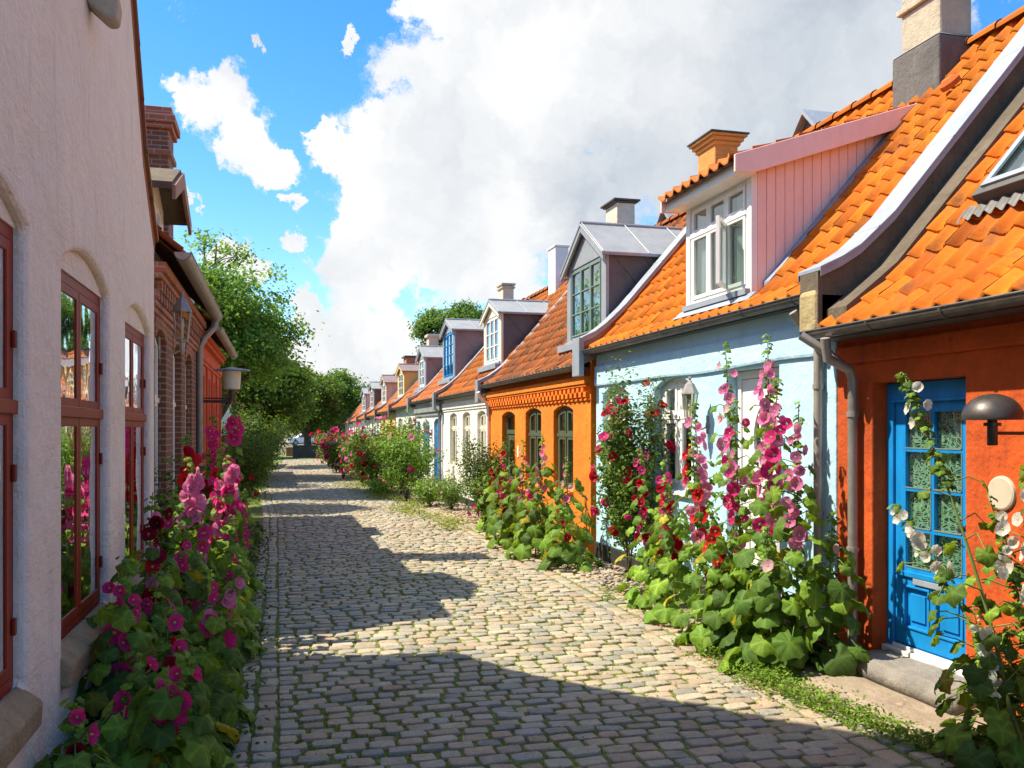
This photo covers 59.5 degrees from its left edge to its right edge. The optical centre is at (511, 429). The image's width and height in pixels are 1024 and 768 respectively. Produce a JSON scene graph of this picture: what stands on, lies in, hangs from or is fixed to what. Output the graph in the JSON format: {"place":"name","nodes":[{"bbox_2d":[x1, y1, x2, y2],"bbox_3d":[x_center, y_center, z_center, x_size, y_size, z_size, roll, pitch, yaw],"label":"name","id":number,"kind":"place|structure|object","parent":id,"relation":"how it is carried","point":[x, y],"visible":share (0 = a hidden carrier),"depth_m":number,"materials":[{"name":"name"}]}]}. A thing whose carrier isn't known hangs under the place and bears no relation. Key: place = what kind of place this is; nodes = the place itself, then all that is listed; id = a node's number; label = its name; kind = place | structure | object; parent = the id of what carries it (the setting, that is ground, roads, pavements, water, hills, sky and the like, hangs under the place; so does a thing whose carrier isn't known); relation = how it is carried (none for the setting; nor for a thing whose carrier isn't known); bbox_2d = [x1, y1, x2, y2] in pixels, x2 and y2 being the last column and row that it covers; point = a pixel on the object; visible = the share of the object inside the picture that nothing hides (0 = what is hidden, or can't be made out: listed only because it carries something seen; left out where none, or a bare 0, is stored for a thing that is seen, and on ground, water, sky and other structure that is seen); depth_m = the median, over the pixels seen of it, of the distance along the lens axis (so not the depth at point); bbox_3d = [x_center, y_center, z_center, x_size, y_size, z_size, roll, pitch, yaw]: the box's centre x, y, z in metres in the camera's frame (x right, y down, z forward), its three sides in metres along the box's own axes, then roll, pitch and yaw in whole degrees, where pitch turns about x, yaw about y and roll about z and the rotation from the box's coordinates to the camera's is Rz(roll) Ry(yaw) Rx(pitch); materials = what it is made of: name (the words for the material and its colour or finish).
{"place":"outdoors","nodes":[
{"label":"outdoors","id":0,"kind":"place"},
{"bbox_2d":[0,0,158,767],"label":"whitewashed house","id":1,"kind":"structure","parent":0,"point":[79,237],"depth_m":4.52,"materials":[{"name":"paint"}]},
{"bbox_2d":[0,220,17,699],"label":"window","id":2,"kind":"structure","parent":1,"relation":"in","point":[8,336],"depth_m":3.59,"materials":[{"name":"paint"}]},
{"bbox_2d":[61,270,102,640],"bbox_3d":[-2.412,0.132,4.894,0.123,1.870,1.244,0,0,-15],"label":"window","id":3,"kind":"structure","parent":1,"relation":"in","point":[81,367],"depth_m":4.92,"materials":[{"name":"paint"}]},
{"bbox_2d":[125,323,145,562],"bbox_3d":[-2.885,0.152,6.698,0.123,1.830,1.254,0,0,-15],"label":"window","id":4,"kind":"structure","parent":1,"relation":"in","point":[135,383],"depth_m":6.86,"materials":[{"name":"paint"}]},
{"bbox_2d":[161,434,212,570],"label":"hollyhock","id":5,"kind":"object","parent":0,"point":[189,451],"visible":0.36,"depth_m":8.53,"materials":[{"name":"plant"}]},
{"bbox_2d":[145,105,237,536],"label":"brick house","id":6,"kind":"structure","parent":0,"point":[178,396],"depth_m":11.72,"materials":[{"name":"red brick"}]},
{"bbox_2d":[157,291,191,358],"bbox_3d":[-3.576,-1.107,9.504,0.344,0.724,0.230,0,0,-15],"label":"wall lantern","id":7,"kind":"object","parent":6,"relation":"attached to","point":[181,306],"depth_m":9.48,"materials":[{"name":"metal"}]},
{"bbox_2d":[203,367,249,402],"bbox_3d":[-4.543,-0.630,14.260,0.760,0.720,0.570,0,0,14],"label":"street lamp","id":8,"kind":"object","parent":6,"relation":"attached to","point":[231,379],"visible":0.95,"depth_m":14.14,"materials":[{"name":"metal"}]},
{"bbox_2d":[274,433,313,452],"bbox_3d":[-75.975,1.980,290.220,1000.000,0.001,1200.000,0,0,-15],"label":"ground","id":9,"kind":"structure","parent":0,"point":[290,444],"depth_m":116.16,"materials":[{"name":"soil"}]},
{"bbox_2d":[173,227,329,424],"bbox_3d":[-8.383,-1.961,26.070,6.077,7.998,6.131,0,0,-15],"label":"tree","id":10,"kind":"object","parent":9,"relation":"on","point":[256,335],"visible":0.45,"depth_m":25.21,"materials":[{"name":"green plant"}]},
{"bbox_2d":[221,337,325,440],"bbox_3d":[-9.955,-1.136,34.782,5.364,6.350,6.904,0,0,-15],"label":"tree","id":11,"kind":"object","parent":9,"relation":"on","point":[295,393],"visible":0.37,"depth_m":33.91,"materials":[{"name":"green plant"}]},
{"bbox_2d":[295,368,348,444],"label":"tree","id":12,"kind":"object","parent":9,"relation":"on","point":[329,396],"visible":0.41,"depth_m":61.26,"materials":[{"name":"green plant"}]},
{"bbox_2d":[317,367,376,437],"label":"tree","id":13,"kind":"object","parent":9,"relation":"on","point":[353,400],"visible":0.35,"depth_m":74.54,"materials":[{"name":"green plant"}]},
{"bbox_2d":[404,297,484,353],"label":"tree","id":14,"kind":"object","parent":9,"relation":"on","point":[425,324],"visible":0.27,"depth_m":60.07,"materials":[{"name":"green plant"}]},
{"bbox_2d":[746,401,842,673],"bbox_3d":[2.273,0.894,7.144,0.827,2.234,0.680,0,0,-15],"label":"hollyhock","id":15,"kind":"object","parent":9,"relation":"on","point":[787,645],"visible":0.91,"depth_m":7.01,"materials":[{"name":"green plant"}]},
{"bbox_2d":[798,25,1023,723],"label":"red orange house","id":16,"kind":"structure","parent":9,"relation":"on","point":[918,276],"depth_m":7.01,"materials":[{"name":"paint"}]},
{"bbox_2d":[895,400,965,658],"bbox_3d":[3.149,0.735,6.716,0.154,1.890,0.830,0,0,-15],"label":"door","id":17,"kind":"structure","parent":16,"relation":"in","point":[914,584],"depth_m":6.79,"materials":[{"name":"blue paint"}]},
{"bbox_2d":[956,130,1023,222],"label":"roof window","id":18,"kind":"structure","parent":16,"relation":"in","point":[1004,184],"depth_m":6.71,"materials":[{"name":"metal"}]},
{"bbox_2d":[961,394,1023,445],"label":"wall lamp","id":19,"kind":"object","parent":16,"relation":"attached to","point":[992,409],"visible":1,"depth_m":5.43,"materials":[{"name":"metal"}]},
{"bbox_2d":[988,476,1015,510],"bbox_3d":[3.206,0.420,5.873,0.022,0.229,0.229,0,0,-15],"label":"round sign","id":20,"kind":"object","parent":16,"relation":"attached to","point":[1002,490],"visible":0.88,"depth_m":5.85,"materials":[{"name":"beige ceramic"}]},
{"bbox_2d":[364,362,417,434],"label":"beige dormer house","id":21,"kind":"structure","parent":0,"point":[388,384],"depth_m":43.09,"materials":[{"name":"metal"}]},
{"bbox_2d":[374,334,442,441],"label":"ochre dormer house","id":22,"kind":"structure","parent":0,"point":[407,374],"depth_m":37.71,"materials":[{"name":"tile"}]},
{"bbox_2d":[388,345,442,481],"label":"grey dormer house","id":23,"kind":"structure","parent":0,"point":[429,359],"depth_m":32.05,"materials":[{"name":"tile"}]},
{"bbox_2d":[407,283,524,485],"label":"white house","id":24,"kind":"structure","parent":0,"point":[463,342],"depth_m":27.06,"materials":[{"name":"tile"}]},
{"bbox_2d":[432,244,569,505],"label":"off white house","id":25,"kind":"structure","parent":0,"point":[510,325],"depth_m":22.43,"materials":[{"name":"paint"}]},
{"bbox_2d":[475,197,685,554],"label":"orange house","id":26,"kind":"structure","parent":0,"point":[534,387],"depth_m":15.27,"materials":[{"name":"paint"}]},
{"bbox_2d":[523,409,541,487],"bbox_3d":[0.444,0.334,16.686,0.251,1.442,1.114,0,0,-15],"label":"window","id":27,"kind":"structure","parent":26,"relation":"in","point":[534,434],"depth_m":16.81,"materials":[{"name":"green glass"}]},
{"bbox_2d":[554,406,572,494],"bbox_3d":[0.900,0.334,14.945,0.251,1.442,1.114,0,0,-15],"label":"window","id":28,"kind":"structure","parent":26,"relation":"in","point":[565,433],"depth_m":15.05,"materials":[{"name":"green glass"}]},
{"bbox_2d":[137,0,1023,430],"label":"sky","id":29,"kind":"structure","parent":0,"point":[402,157],"materials":[{"name":"white"}]},
{"bbox_2d":[226,453,956,767],"bbox_3d":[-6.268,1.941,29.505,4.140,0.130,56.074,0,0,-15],"label":"street","id":30,"kind":"structure","parent":0,"point":[766,746],"depth_m":7.13,"materials":[{"name":"stone"}]},
{"bbox_2d":[33,696,121,767],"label":"hollyhock","id":31,"kind":"object","parent":30,"relation":"on","point":[75,755],"visible":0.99,"depth_m":3.75,"materials":[{"name":"green plant"}]},
{"bbox_2d":[71,558,157,726],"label":"hollyhock","id":32,"kind":"object","parent":30,"relation":"on","point":[106,677],"visible":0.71,"depth_m":4.65,"materials":[{"name":"green plant"}]},
{"bbox_2d":[83,556,152,719],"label":"hollyhock","id":33,"kind":"object","parent":30,"relation":"on","point":[144,614],"visible":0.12,"depth_m":5.06,"materials":[{"name":"green plant"}]},
{"bbox_2d":[83,651,172,767],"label":"hollyhock","id":34,"kind":"object","parent":30,"relation":"on","point":[115,722],"visible":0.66,"depth_m":4.16,"materials":[{"name":"green plant"}]},
{"bbox_2d":[110,492,183,640],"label":"hollyhock","id":35,"kind":"object","parent":30,"relation":"on","point":[155,555],"visible":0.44,"depth_m":5.38,"materials":[{"name":"green plant"}]},
{"bbox_2d":[131,571,194,692],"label":"hollyhock","id":36,"kind":"object","parent":30,"relation":"on","point":[157,621],"visible":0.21,"depth_m":5.19,"materials":[{"name":"green plant"}]},
{"bbox_2d":[114,646,212,767],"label":"hollyhock","id":37,"kind":"object","parent":30,"relation":"on","point":[164,709],"visible":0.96,"depth_m":4.04,"materials":[{"name":"green plant"}]},
{"bbox_2d":[128,604,214,767],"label":"hollyhock","id":38,"kind":"object","parent":30,"relation":"on","point":[179,647],"visible":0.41,"depth_m":4.60,"materials":[{"name":"green plant"}]},
{"bbox_2d":[143,491,207,643],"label":"hollyhock","id":39,"kind":"object","parent":30,"relation":"on","point":[177,538],"visible":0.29,"depth_m":6.17,"materials":[{"name":"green plant"}]},
{"bbox_2d":[154,453,214,569],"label":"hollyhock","id":40,"kind":"object","parent":30,"relation":"on","point":[165,538],"visible":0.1,"depth_m":8.90,"materials":[{"name":"green plant"}]},
{"bbox_2d":[169,513,220,600],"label":"hollyhock","id":41,"kind":"object","parent":30,"relation":"on","point":[202,546],"visible":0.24,"depth_m":6.69,"materials":[{"name":"pink plant"}]},
{"bbox_2d":[164,524,229,693],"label":"hollyhock","id":42,"kind":"object","parent":30,"relation":"on","point":[190,578],"visible":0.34,"depth_m":5.90,"materials":[{"name":"green plant"}]},
{"bbox_2d":[168,457,226,592],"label":"hollyhock","id":43,"kind":"object","parent":30,"relation":"on","point":[193,504],"visible":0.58,"depth_m":7.71,"materials":[{"name":"pink plant"}]},
{"bbox_2d":[171,635,237,767],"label":"hollyhock","id":44,"kind":"object","parent":30,"relation":"on","point":[221,758],"visible":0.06,"depth_m":4.82,"materials":[{"name":"green plant"}]},
{"bbox_2d":[195,414,224,543],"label":"hollyhock","id":45,"kind":"object","parent":30,"relation":"on","point":[212,434],"visible":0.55,"depth_m":9.35,"materials":[{"name":"pink plant"}]},
{"bbox_2d":[184,564,246,757],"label":"hollyhock","id":46,"kind":"object","parent":30,"relation":"on","point":[212,623],"visible":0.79,"depth_m":5.10,"materials":[{"name":"green plant"}]},
{"bbox_2d":[180,571,256,724],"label":"hollyhock","id":47,"kind":"object","parent":30,"relation":"on","point":[187,615],"visible":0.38,"depth_m":5.82,"materials":[{"name":"green plant"}]},
{"bbox_2d":[200,455,256,636],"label":"hollyhock","id":48,"kind":"object","parent":30,"relation":"on","point":[226,506],"visible":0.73,"depth_m":8.04,"materials":[{"name":"pink plant"}]},
{"bbox_2d":[203,514,268,664],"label":"hollyhock","id":49,"kind":"object","parent":30,"relation":"on","point":[223,562],"visible":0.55,"depth_m":7.50,"materials":[{"name":"green plant"}]},
{"bbox_2d":[222,401,256,601],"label":"hollyhock","id":50,"kind":"object","parent":30,"relation":"on","point":[234,438],"visible":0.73,"depth_m":9.96,"materials":[{"name":"pink plant"}]},
{"bbox_2d":[231,490,264,629],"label":"hollyhock","id":51,"kind":"object","parent":30,"relation":"on","point":[258,584],"visible":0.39,"depth_m":8.51,"materials":[{"name":"green plant"}]},
{"bbox_2d":[221,422,281,502],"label":"dark shrub","id":52,"kind":"object","parent":30,"relation":"on","point":[249,471],"visible":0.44,"depth_m":21.39,"materials":[{"name":"green plant"}]},
{"bbox_2d":[221,425,289,496],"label":"dark shrub","id":53,"kind":"object","parent":30,"relation":"on","point":[273,435],"visible":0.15,"depth_m":25.20,"materials":[{"name":"green plant"}]},
{"bbox_2d":[215,521,303,767],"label":"ground cover","id":54,"kind":"object","parent":30,"relation":"on","point":[257,538],"visible":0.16,"depth_m":9.02,"materials":[{"name":"green plant"}]},
{"bbox_2d":[221,401,300,479],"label":"dark shrub","id":55,"kind":"object","parent":30,"relation":"on","point":[274,427],"visible":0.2,"depth_m":29.39,"materials":[{"name":"green plant"}]},
{"bbox_2d":[315,429,374,478],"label":"flower bush","id":56,"kind":"object","parent":30,"relation":"on","point":[333,455],"visible":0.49,"depth_m":33.88,"materials":[{"name":"green plant"}]},
{"bbox_2d":[333,422,381,483],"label":"flower bush","id":57,"kind":"object","parent":30,"relation":"on","point":[349,454],"visible":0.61,"depth_m":30.83,"materials":[{"name":"green plant"}]},
{"bbox_2d":[366,404,432,493],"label":"rose bush","id":58,"kind":"object","parent":30,"relation":"on","point":[388,429],"visible":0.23,"depth_m":26.32,"materials":[{"name":"green plant"}]},
{"bbox_2d":[332,474,476,530],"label":"ground cover","id":59,"kind":"object","parent":30,"relation":"on","point":[410,508],"visible":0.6,"depth_m":21.27,"materials":[{"name":"green plant"}]},
{"bbox_2d":[426,470,469,509],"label":"green shrub","id":60,"kind":"object","parent":30,"relation":"on","point":[451,493],"visible":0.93,"depth_m":21.12,"materials":[{"name":"green plant"}]},
{"bbox_2d":[448,428,514,508],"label":"dark shrub","id":61,"kind":"object","parent":30,"relation":"on","point":[473,468],"visible":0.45,"depth_m":17.88,"materials":[{"name":"green plant"}]},
{"bbox_2d":[459,467,525,519],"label":"rose bush","id":62,"kind":"object","parent":30,"relation":"on","point":[479,491],"visible":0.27,"depth_m":16.90,"materials":[{"name":"green plant"}]},
{"bbox_2d":[486,480,520,549],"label":"hollyhock","id":63,"kind":"object","parent":30,"relation":"on","point":[497,523],"visible":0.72,"depth_m":14.58,"materials":[{"name":"green plant"}]},
{"bbox_2d":[484,441,528,539],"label":"hollyhock","id":64,"kind":"object","parent":30,"relation":"on","point":[503,474],"visible":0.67,"depth_m":15.68,"materials":[{"name":"green plant"}]},
{"bbox_2d":[496,440,539,548],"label":"hollyhock","id":65,"kind":"object","parent":30,"relation":"on","point":[518,481],"visible":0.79,"depth_m":14.64,"materials":[{"name":"green plant"}]},
{"bbox_2d":[505,478,562,560],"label":"hollyhock","id":66,"kind":"object","parent":30,"relation":"on","point":[534,529],"visible":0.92,"depth_m":13.24,"materials":[{"name":"green plant"}]},
{"bbox_2d":[506,434,562,551],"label":"hollyhock","id":67,"kind":"object","parent":30,"relation":"on","point":[547,472],"visible":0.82,"depth_m":13.73,"materials":[{"name":"green plant"}]},
{"bbox_2d":[539,457,598,565],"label":"hollyhock","id":68,"kind":"object","parent":30,"relation":"on","point":[579,487],"visible":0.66,"depth_m":12.84,"materials":[{"name":"green plant"}]},
{"bbox_2d":[536,493,604,572],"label":"hollyhock","id":69,"kind":"object","parent":30,"relation":"on","point":[573,551],"visible":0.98,"depth_m":12.17,"materials":[{"name":"green plant"}]},
{"bbox_2d":[240,500,939,767],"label":"moss","id":70,"kind":"object","parent":30,"relation":"on","point":[460,669],"visible":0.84,"depth_m":7.44,"materials":[{"name":"green plant"}]},
{"bbox_2d":[586,351,674,581],"bbox_3d":[1.477,0.467,11.114,1.162,2.923,1.216,0,0,11],"label":"rose bush","id":71,"kind":"object","parent":30,"relation":"on","point":[620,473],"visible":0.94,"depth_m":10.95,"materials":[{"name":"green plant"}]},
{"bbox_2d":[614,447,669,599],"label":"hollyhock","id":72,"kind":"object","parent":30,"relation":"on","point":[639,521],"visible":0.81,"depth_m":10.31,"materials":[{"name":"green plant"}]},
{"bbox_2d":[623,507,681,608],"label":"hollyhock","id":73,"kind":"object","parent":30,"relation":"on","point":[632,596],"visible":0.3,"depth_m":9.60,"materials":[{"name":"green plant"}]},
{"bbox_2d":[399,486,932,742],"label":"pebbles","id":74,"kind":"object","parent":30,"relation":"on","point":[605,575],"visible":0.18,"depth_m":11.90,"materials":[{"name":"gravel"}]},
{"bbox_2d":[637,460,704,609],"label":"hollyhock","id":75,"kind":"object","parent":30,"relation":"on","point":[652,567],"visible":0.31,"depth_m":9.49,"materials":[{"name":"green plant"}]},
{"bbox_2d":[642,477,703,622],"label":"hollyhock","id":76,"kind":"object","parent":30,"relation":"on","point":[660,612],"visible":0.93,"depth_m":8.91,"materials":[{"name":"green plant"}]},
{"bbox_2d":[663,432,726,626],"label":"hollyhock","id":77,"kind":"object","parent":30,"relation":"on","point":[699,535],"visible":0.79,"depth_m":8.52,"materials":[{"name":"green plant"}]},
{"bbox_2d":[668,402,728,607],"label":"hollyhock","id":78,"kind":"object","parent":30,"relation":"on","point":[704,484],"visible":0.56,"depth_m":8.90,"materials":[{"name":"pink plant"}]},
{"bbox_2d":[673,505,748,651],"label":"hollyhock","id":79,"kind":"object","parent":30,"relation":"on","point":[714,556],"visible":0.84,"depth_m":7.77,"materials":[{"name":"green plant"}]},
{"bbox_2d":[694,341,764,622],"bbox_3d":[2.065,0.546,8.434,0.694,2.760,0.654,0,0,-15],"label":"hollyhock","id":80,"kind":"object","parent":30,"relation":"on","point":[729,396],"visible":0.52,"depth_m":8.44,"materials":[{"name":"pink plant"}]},
{"bbox_2d":[701,535,768,656],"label":"hollyhock","id":81,"kind":"object","parent":30,"relation":"on","point":[727,580],"visible":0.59,"depth_m":7.64,"materials":[{"name":"green plant"}]},
{"bbox_2d":[694,398,784,634],"bbox_3d":[2.065,0.851,8.099,0.755,2.258,0.722,0,0,-42],"label":"hollyhock","id":82,"kind":"object","parent":30,"relation":"on","point":[730,504],"visible":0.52,"depth_m":8.02,"materials":[{"name":"pink plant"}]},
{"bbox_2d":[718,378,805,653],"bbox_3d":[2.097,0.770,7.548,0.769,2.405,0.658,0,0,30],"label":"hollyhock","id":83,"kind":"object","parent":30,"relation":"on","point":[761,505],"visible":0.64,"depth_m":7.46,"materials":[{"name":"green plant"}]},
{"bbox_2d":[717,526,823,678],"bbox_3d":[2.108,1.410,7.197,0.900,1.290,0.733,0,0,-29],"label":"hollyhock","id":84,"kind":"object","parent":30,"relation":"on","point":[752,640],"visible":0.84,"depth_m":7.05,"materials":[{"name":"green plant"}]},
{"bbox_2d":[738,333,802,613],"bbox_3d":[2.232,0.556,7.809,0.727,2.786,0.650,0,0,-15],"label":"hollyhock","id":85,"kind":"object","parent":30,"relation":"on","point":[765,419],"visible":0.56,"depth_m":7.76,"materials":[{"name":"pink plant"}]},
{"bbox_2d":[778,510,870,677],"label":"hollyhock","id":86,"kind":"object","parent":30,"relation":"on","point":[842,658],"visible":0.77,"depth_m":6.90,"materials":[{"name":"green plant"}]},
{"bbox_2d":[780,660,989,755],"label":"stone slab","id":87,"kind":"structure","parent":30,"relation":"on","point":[914,710],"depth_m":6.20,"materials":[{"name":"beige stone"}]},
{"bbox_2d":[856,650,977,713],"bbox_3d":[3.048,1.818,6.522,0.653,0.171,1.184,0,0,-15],"label":"door step","id":88,"kind":"object","parent":30,"relation":"on","point":[917,680],"depth_m":6.45,"materials":[{"name":"grey stone"}]},
{"bbox_2d":[887,504,1023,742],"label":"hollyhock","id":89,"kind":"object","parent":30,"relation":"on","point":[942,579],"visible":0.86,"depth_m":5.38,"materials":[{"name":"green plant"}]},
{"bbox_2d":[894,372,1023,739],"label":"hollyhock","id":90,"kind":"object","parent":30,"relation":"on","point":[987,557],"visible":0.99,"depth_m":5.31,"materials":[{"name":"green plant"}]},
{"bbox_2d":[931,607,1023,767],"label":"hollyhock","id":91,"kind":"object","parent":30,"relation":"on","point":[959,743],"visible":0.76,"depth_m":5.00,"materials":[{"name":"green plant"}]},
{"bbox_2d":[938,625,1023,764],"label":"hollyhock","id":92,"kind":"object","parent":30,"relation":"on","point":[968,715],"visible":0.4,"depth_m":5.33,"materials":[{"name":"green plant"}]},
{"bbox_2d":[964,494,1023,710],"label":"hollyhock","id":93,"kind":"object","parent":30,"relation":"on","point":[1003,566],"visible":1,"depth_m":5.13,"materials":[{"name":"green plant"}]},
{"bbox_2d":[974,465,1023,703],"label":"hollyhock","id":94,"kind":"object","parent":30,"relation":"on","point":[1004,608],"visible":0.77,"depth_m":5.33,"materials":[{"name":"green plant"}]},
{"bbox_2d":[347,470,957,767],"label":"pavement","id":95,"kind":"structure","parent":0,"point":[840,733],"depth_m":6.87,"materials":[{"name":"stone"}]},
{"bbox_2d":[351,426,395,485],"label":"flower bush","id":96,"kind":"object","parent":95,"relation":"on","point":[368,463],"visible":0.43,"depth_m":27.37,"materials":[{"name":"green plant"}]},
{"bbox_2d":[363,414,447,500],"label":"rose bush","id":97,"kind":"object","parent":95,"relation":"on","point":[402,462],"visible":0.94,"depth_m":23.83,"materials":[{"name":"green plant"}]},
{"bbox_2d":[402,474,454,505],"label":"green shrub","id":98,"kind":"object","parent":95,"relation":"on","point":[428,498],"visible":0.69,"depth_m":22.25,"materials":[{"name":"green plant"}]},
{"bbox_2d":[683,642,943,757],"bbox_3d":[2.028,1.888,6.557,0.782,0.174,2.775,0,0,-15],"label":"ground cover","id":99,"kind":"object","parent":95,"relation":"on","point":[760,678],"visible":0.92,"depth_m":6.16,"materials":[{"name":"green plant"}]},
{"bbox_2d":[572,0,1023,649],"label":"pale blue house","id":100,"kind":"structure","parent":0,"point":[766,224],"depth_m":9.33,"materials":[{"name":"paint"}]},
{"bbox_2d":[651,377,691,497],"bbox_3d":[2.001,0.079,10.799,0.241,1.412,1.094,0,0,-15],"label":"window","id":101,"kind":"structure","parent":100,"relation":"in","point":[674,396],"depth_m":10.85,"materials":[{"name":"white paint"}]},
{"bbox_2d":[743,376,778,565],"bbox_3d":[2.556,0.625,9.032,0.040,2.290,0.844,0,0,-15],"label":"door","id":102,"kind":"structure","parent":100,"relation":"in","point":[749,399],"depth_m":9.25,"materials":[{"name":"white paint"}]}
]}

